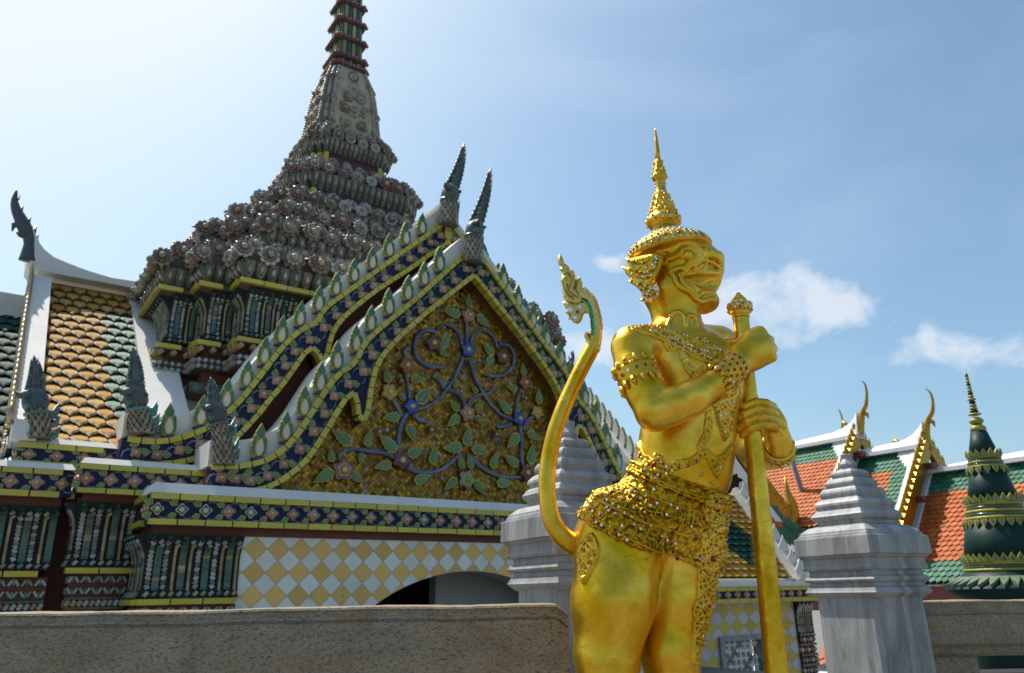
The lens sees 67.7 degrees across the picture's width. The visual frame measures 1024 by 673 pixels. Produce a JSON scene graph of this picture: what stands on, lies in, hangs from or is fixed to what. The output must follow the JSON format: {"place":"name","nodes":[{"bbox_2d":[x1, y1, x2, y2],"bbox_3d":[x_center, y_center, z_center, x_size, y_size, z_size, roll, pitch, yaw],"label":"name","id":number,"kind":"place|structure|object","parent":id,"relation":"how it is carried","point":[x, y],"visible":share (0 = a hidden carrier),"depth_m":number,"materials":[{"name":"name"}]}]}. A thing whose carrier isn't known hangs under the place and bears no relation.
{"place":"outdoors","nodes":[
{"label":"outdoors","id":0,"kind":"place"},
{"bbox_2d":[0,0,642,672],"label":"temple hall","id":1,"kind":"structure","parent":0,"point":[324,368],"depth_m":11.77,"materials":[{"name":"multicoloured tile"}]},
{"bbox_2d":[376,578,428,604],"bbox_3d":[-1.651,4.832,12.838,2.900,2.290,0.190,12,-22,-33],"label":"door","id":2,"kind":"structure","parent":1,"relation":"in","point":[417,593],"depth_m":12.96,"materials":[{"name":"paint"}]},
{"bbox_2d":[0,0,1023,585],"label":"sky","id":3,"kind":"structure","parent":0,"point":[855,168],"materials":[{"name":"blue"}]},
{"bbox_2d":[501,420,613,672],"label":"marble post","id":4,"kind":"object","parent":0,"point":[541,569],"visible":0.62,"depth_m":3.76,"materials":[{"name":"white stone"}]},
{"bbox_2d":[0,603,569,672],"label":"granite parapet","id":5,"kind":"structure","parent":4,"relation":"attached to","point":[511,638],"depth_m":2.65,"materials":[{"name":"grey stone"}]},
{"bbox_2d":[701,666,763,672],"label":"terrace","id":6,"kind":"structure","parent":0,"point":[713,670],"depth_m":15.88,"materials":[{"name":"stone"}]},
{"bbox_2d":[794,453,936,672],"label":"marble post","id":7,"kind":"object","parent":6,"relation":"on","point":[861,553],"visible":1,"depth_m":4.37,"materials":[{"name":"white stone"}]},
{"bbox_2d":[923,599,1023,655],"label":"granite parapet","id":8,"kind":"structure","parent":7,"relation":"attached to","point":[963,627],"depth_m":4.51,"materials":[{"name":"grey stone"}]},
{"bbox_2d":[934,656,979,672],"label":"parapet foot","id":9,"kind":"object","parent":6,"relation":"on","point":[956,664],"visible":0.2,"depth_m":4.52},
{"bbox_2d":[942,373,1023,668],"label":"glazed pagoda","id":10,"kind":"object","parent":6,"relation":"on","point":[992,559],"visible":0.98,"depth_m":9.27,"materials":[{"name":"green ceramic"}]},
{"bbox_2d":[751,610,823,653],"bbox_3d":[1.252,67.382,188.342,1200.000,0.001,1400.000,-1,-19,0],"label":"ground","id":11,"kind":"structure","parent":0,"point":[817,626],"depth_m":70.35,"materials":[{"name":"stone"}]},
{"bbox_2d":[701,471,819,672],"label":"tiled pavilion","id":12,"kind":"structure","parent":11,"relation":"on","point":[734,628],"depth_m":19.02,"materials":[{"name":"tile"}]},
{"bbox_2d":[718,634,763,670],"bbox_3d":[5.403,7.943,17.978,1.657,1.699,0.350,12,-22,-33],"label":"window","id":13,"kind":"structure","parent":12,"relation":"in","point":[735,652],"depth_m":18.18,"materials":[{"name":"stone"}]},
{"bbox_2d":[734,380,1023,672],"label":"tiered gallery","id":14,"kind":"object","parent":11,"relation":"on","point":[924,494],"visible":0.3,"depth_m":26.81,"materials":[{"name":"orange tile"}]},
{"bbox_2d":[979,669,1023,672],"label":"wall","id":15,"kind":"structure","parent":0,"point":[1001,670],"depth_m":6.07,"materials":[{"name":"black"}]},
{"bbox_3d":[0.470,2.034,2.024,0.840,0.620,0.756,-1,-19,0],"label":"statue pedestal","id":16,"kind":"object","parent":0,"visible":0},
{"bbox_2d":[538,128,796,672],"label":"golden statue","id":17,"kind":"object","parent":16,"relation":"on","point":[644,545],"visible":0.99,"depth_m":2.47,"materials":[{"name":"gold metal"}]},
{"bbox_2d":[726,292,789,672],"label":"golden club","id":18,"kind":"object","parent":17,"relation":"attached to","point":[739,306],"visible":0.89,"depth_m":2.47,"materials":[{"name":"gold metal"}]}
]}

